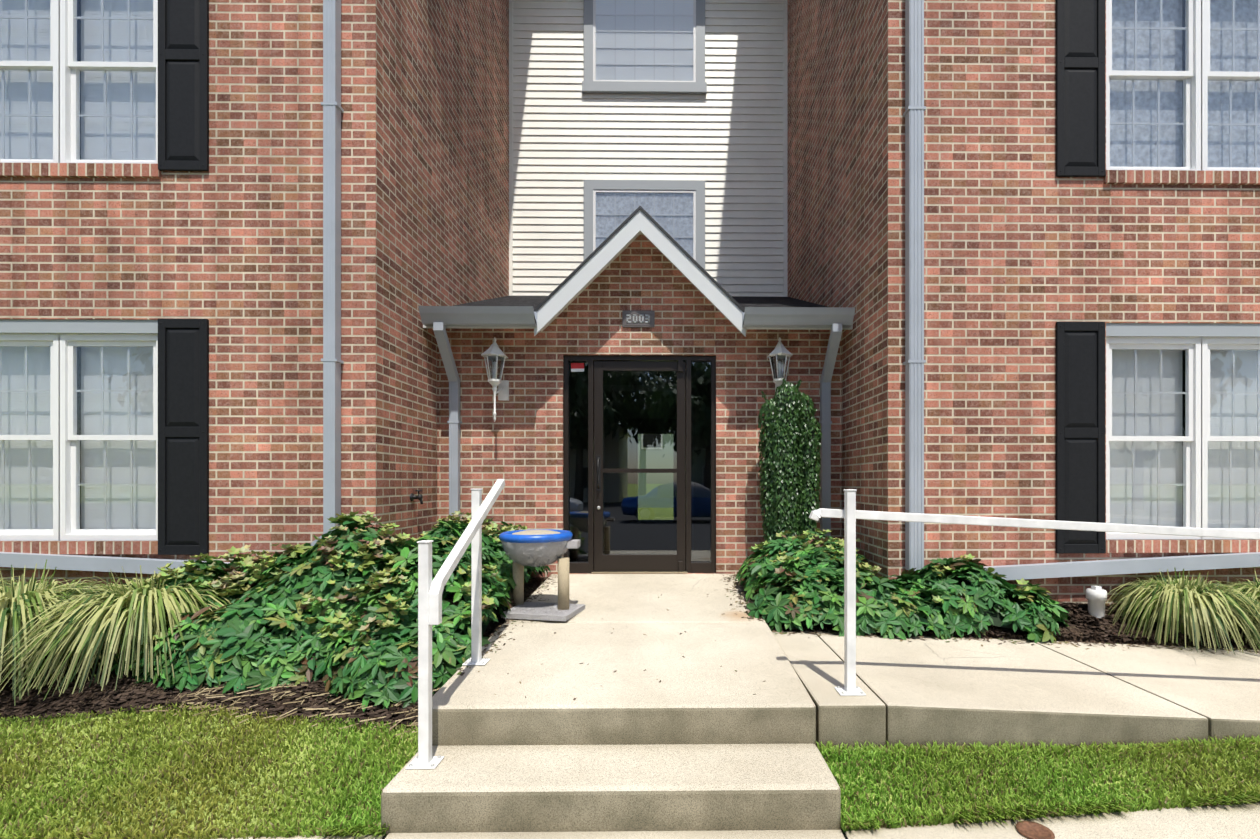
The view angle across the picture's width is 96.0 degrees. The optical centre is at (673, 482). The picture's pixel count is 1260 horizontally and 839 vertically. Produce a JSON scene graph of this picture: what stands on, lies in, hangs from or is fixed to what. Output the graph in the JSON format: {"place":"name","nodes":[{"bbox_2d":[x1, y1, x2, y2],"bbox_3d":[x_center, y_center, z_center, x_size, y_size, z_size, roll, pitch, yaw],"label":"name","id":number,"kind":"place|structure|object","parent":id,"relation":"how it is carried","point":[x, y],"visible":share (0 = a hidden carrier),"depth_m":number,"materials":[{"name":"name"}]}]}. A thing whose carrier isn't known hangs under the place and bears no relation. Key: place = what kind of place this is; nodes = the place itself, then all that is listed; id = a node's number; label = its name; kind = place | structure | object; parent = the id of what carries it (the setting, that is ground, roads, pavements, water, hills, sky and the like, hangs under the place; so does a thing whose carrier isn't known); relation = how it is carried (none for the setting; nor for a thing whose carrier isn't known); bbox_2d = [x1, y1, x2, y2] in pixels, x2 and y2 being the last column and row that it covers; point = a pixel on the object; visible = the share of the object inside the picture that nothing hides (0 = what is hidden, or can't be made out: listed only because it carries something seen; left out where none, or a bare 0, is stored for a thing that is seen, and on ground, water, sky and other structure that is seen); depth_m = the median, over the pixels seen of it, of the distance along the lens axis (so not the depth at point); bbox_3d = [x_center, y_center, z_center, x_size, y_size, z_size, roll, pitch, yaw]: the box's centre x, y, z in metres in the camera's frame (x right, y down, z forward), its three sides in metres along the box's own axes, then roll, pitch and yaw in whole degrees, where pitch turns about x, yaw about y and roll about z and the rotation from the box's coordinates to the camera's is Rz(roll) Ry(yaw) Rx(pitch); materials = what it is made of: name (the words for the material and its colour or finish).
{"place":"outdoors","nodes":[
{"label":"outdoors","id":0,"kind":"place"},
{"bbox_2d":[191,802,1259,838],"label":"sidewalk","id":1,"kind":"structure","parent":0,"point":[1233,821],"depth_m":2.17,"materials":[{"name":"concrete"}]},
{"bbox_2d":[1016,821,1054,838],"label":"valve lid","id":2,"kind":"object","parent":1,"relation":"on","point":[1031,830],"visible":0.98,"depth_m":2.14,"materials":[{"name":"brown metal"}]},
{"bbox_3d":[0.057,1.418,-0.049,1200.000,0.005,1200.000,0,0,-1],"label":"ground","id":3,"kind":"structure","parent":0,"visible":0},
{"bbox_2d":[381,744,840,835],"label":"steps","id":4,"kind":"structure","parent":3,"relation":"on","point":[590,788],"depth_m":2.22,"materials":[{"name":"concrete"}]},
{"bbox_2d":[405,479,504,768],"bbox_3d":[-1.071,0.586,2.863,0.147,1.214,1.023,0,0,-1],"label":"stair handrail","id":5,"kind":"object","parent":4,"relation":"on","point":[430,591],"visible":1,"depth_m":2.41,"materials":[{"name":"white metal"}]},
{"bbox_2d":[0,0,1259,619],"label":"brick walls","id":6,"kind":"structure","parent":3,"relation":"on","point":[1024,248],"depth_m":4.34,"materials":[{"name":"red brick"}]},
{"bbox_2d":[158,319,208,554],"bbox_3d":[-3.684,-0.344,4.250,0.365,1.770,0.026,0,0,-1],"label":"shutter","id":7,"kind":"object","parent":6,"relation":"attached to","point":[183,436],"visible":0.98,"depth_m":4.24,"materials":[{"name":"black plastic"}]},
{"bbox_2d":[158,0,208,170],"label":"shutter","id":8,"kind":"object","parent":6,"relation":"attached to","point":[183,85],"visible":1,"depth_m":4.24,"materials":[{"name":"black plastic"}]},
{"bbox_2d":[311,0,343,545],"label":"downspout","id":9,"kind":"structure","parent":6,"relation":"attached to","point":[331,360],"depth_m":4.20,"materials":[{"name":"grey metal"}]},
{"bbox_2d":[410,490,422,503],"bbox_3d":[-2.211,0.127,4.884,0.102,0.124,0.070,0,0,-1],"label":"hose bib","id":10,"kind":"object","parent":6,"relation":"attached to","point":[418,497],"visible":1,"depth_m":4.87,"materials":[{"name":"black metal"}]},
{"bbox_2d":[433,322,461,520],"bbox_3d":[-2.086,-0.414,5.221,0.109,2.010,0.430,0,0,-1],"label":"downspout","id":11,"kind":"object","parent":6,"relation":"attached to","point":[445,350],"visible":0.71,"depth_m":5.36,"materials":[{"name":"grey metal"}]},
{"bbox_2d":[481,337,508,421],"bbox_3d":[-1.667,-0.956,5.293,0.217,0.796,0.295,0,0,-1],"label":"lantern","id":12,"kind":"object","parent":6,"relation":"attached to","point":[494,352],"visible":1,"depth_m":5.26,"materials":[{"name":"white paint"}]},
{"bbox_2d":[0,0,1259,540],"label":"wing windows","id":13,"kind":"structure","parent":6,"relation":"attached to","point":[78,398],"depth_m":4.41,"materials":[{"name":"grey"}]},
{"bbox_2d":[0,163,1259,553],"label":"sills","id":14,"kind":"structure","parent":6,"relation":"attached to","point":[152,171],"depth_m":4.26,"materials":[{"name":"brick"}]},
{"bbox_2d":[418,306,854,329],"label":"gutters","id":15,"kind":"object","parent":6,"relation":"attached to","point":[525,317],"visible":0.98,"depth_m":5.02,"materials":[{"name":"grey metal"}]},
{"bbox_2d":[622,310,654,327],"bbox_3d":[-0.338,-1.574,5.443,0.310,0.160,0.026,0,0,-1],"label":"address plaque","id":16,"kind":"object","parent":6,"relation":"attached to","point":[637,319],"visible":1,"depth_m":5.44,"materials":[{"name":"grey"}]},
{"bbox_2d":[563,355,715,573],"bbox_3d":[-0.329,-0.176,5.527,1.480,2.116,0.148,0,0,-1],"label":"entrance door","id":17,"kind":"structure","parent":6,"relation":"attached to","point":[639,464],"depth_m":5.53,"materials":[{"name":"black glass"}]},
{"bbox_2d":[453,206,827,336],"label":"entry roof","id":18,"kind":"structure","parent":6,"relation":"attached to","point":[593,266],"depth_m":5.14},
{"bbox_2d":[509,0,787,296],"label":"siding","id":19,"kind":"object","parent":6,"relation":"attached to","point":[725,138],"visible":0.71,"depth_m":7.94,"materials":[{"name":"grey plastic"}]},
{"bbox_2d":[582,0,706,269],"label":"windows","id":20,"kind":"structure","parent":19,"relation":"in","point":[644,46],"depth_m":7.92,"materials":[{"name":"glass"}]},
{"bbox_2d":[767,337,792,396],"bbox_3d":[0.993,-0.966,5.325,0.217,0.796,0.295,0,0,-1],"label":"lantern","id":21,"kind":"object","parent":6,"relation":"attached to","point":[780,351],"visible":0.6,"depth_m":5.27,"materials":[{"name":"white paint"}]},
{"bbox_2d":[819,323,841,535],"bbox_3d":[1.459,-0.414,5.263,0.109,2.010,0.430,0,0,-1],"label":"downspout","id":22,"kind":"object","parent":6,"relation":"attached to","point":[825,422],"visible":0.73,"depth_m":5.40,"materials":[{"name":"grey metal"}]},
{"bbox_2d":[903,0,925,570],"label":"downspout","id":23,"kind":"structure","parent":6,"relation":"attached to","point":[913,115],"depth_m":4.25,"materials":[{"name":"grey metal"}]},
{"bbox_2d":[1056,322,1104,552],"bbox_3d":[3.114,-0.344,4.330,0.370,1.770,0.026,0,0,-1],"label":"shutter","id":24,"kind":"object","parent":6,"relation":"attached to","point":[1080,421],"visible":1,"depth_m":4.32,"materials":[{"name":"black plastic"}]},
{"bbox_2d":[1056,0,1104,176],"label":"shutter","id":25,"kind":"object","parent":6,"relation":"attached to","point":[1080,88],"visible":1,"depth_m":4.32,"materials":[{"name":"black plastic"}]},
{"bbox_2d":[0,577,1259,838],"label":"lawn and beds","id":26,"kind":"structure","parent":3,"relation":"on","point":[530,585],"depth_m":3.05,"materials":[{"name":"green plant"}]},
{"bbox_2d":[95,511,550,712],"bbox_3d":[-2.430,0.737,4.326,2.751,1.083,2.591,0,0,-1],"label":"shrub","id":27,"kind":"object","parent":26,"relation":"on","point":[337,608],"visible":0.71,"depth_m":3.46,"materials":[{"name":"green plant"}]},
{"bbox_2d":[432,574,815,745],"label":"platform","id":28,"kind":"structure","parent":26,"relation":"on","point":[697,694],"depth_m":2.91,"materials":[{"name":"concrete"}]},
{"bbox_2d":[499,529,584,620],"bbox_3d":[-0.974,0.646,4.133,0.584,0.595,0.525,0,0,11],"label":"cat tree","id":29,"kind":"object","parent":28,"relation":"on","point":[523,539],"visible":0.98,"depth_m":4.01,"materials":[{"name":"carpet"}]},
{"bbox_2d":[502,539,583,618],"bbox_3d":[-0.971,0.660,4.133,0.594,0.567,0.529,0,0,10],"label":"cat tree fuzz","id":30,"kind":"object","parent":29,"relation":"attached to","point":[533,565],"visible":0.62,"depth_m":4.01,"materials":[{"name":"carpet"}]},
{"bbox_2d":[0,702,1259,838],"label":"lawn grass","id":31,"kind":"structure","parent":26,"relation":"on","point":[1225,767],"depth_m":2.48,"materials":[{"name":"green plant"}]},
{"bbox_2d":[0,559,1259,705],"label":"liriope clumps","id":32,"kind":"object","parent":26,"relation":"on","point":[38,622],"visible":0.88,"depth_m":3.44,"materials":[{"name":"green plant"}]},
{"bbox_2d":[0,601,1259,736],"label":"mulch chips","id":33,"kind":"object","parent":26,"relation":"on","point":[249,703],"visible":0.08,"depth_m":3.15,"materials":[{"name":"brown wood"}]},
{"bbox_2d":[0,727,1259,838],"bbox_3d":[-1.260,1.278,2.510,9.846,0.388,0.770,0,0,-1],"label":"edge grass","id":34,"kind":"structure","parent":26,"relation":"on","point":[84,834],"depth_m":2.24,"materials":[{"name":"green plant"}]},
{"bbox_2d":[0,552,1259,584],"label":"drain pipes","id":35,"kind":"object","parent":26,"relation":"on","point":[1010,572],"visible":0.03,"depth_m":4.26,"materials":[{"name":"grey plastic"}]},
{"bbox_2d":[317,734,1259,838],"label":"lawn fringe","id":36,"kind":"object","parent":26,"relation":"on","point":[334,831],"visible":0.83,"depth_m":2.22,"materials":[{"name":"green plant"}]},
{"bbox_2d":[758,376,821,558],"bbox_3d":[1.049,-0.046,5.158,0.564,1.838,0.442,0,0,-1],"label":"columnar holly","id":37,"kind":"object","parent":26,"relation":"on","point":[789,450],"visible":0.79,"depth_m":5.02,"materials":[{"name":"green plant"}]},
{"bbox_2d":[735,528,1069,642],"bbox_3d":[1.675,0.758,4.643,2.325,0.734,1.788,0,0,-1],"label":"shrub","id":38,"kind":"object","parent":26,"relation":"on","point":[793,582],"visible":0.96,"depth_m":3.99,"materials":[{"name":"green plant"}]},
{"bbox_2d":[1086,586,1106,617],"bbox_3d":[3.127,0.902,4.188,0.126,0.270,0.128,0,0,-1],"label":"pvc cleanout","id":39,"kind":"object","parent":26,"relation":"on","point":[1096,596],"visible":0.9,"depth_m":4.15,"materials":[{"name":"white plastic"}]},
{"bbox_2d":[772,631,1259,748],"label":"ramp","id":40,"kind":"structure","parent":3,"relation":"on","point":[939,690],"depth_m":2.87,"materials":[{"name":"concrete"}]},
{"bbox_2d":[456,574,1259,699],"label":"mulch spill","id":41,"kind":"object","parent":40,"relation":"on","point":[752,617],"visible":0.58,"depth_m":3.87,"materials":[{"name":"brown wood"}]},
{"bbox_2d":[809,489,1259,695],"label":"ramp handrail","id":42,"kind":"object","parent":40,"relation":"on","point":[849,513],"visible":0.98,"depth_m":2.77,"materials":[{"name":"white metal"}]}
]}

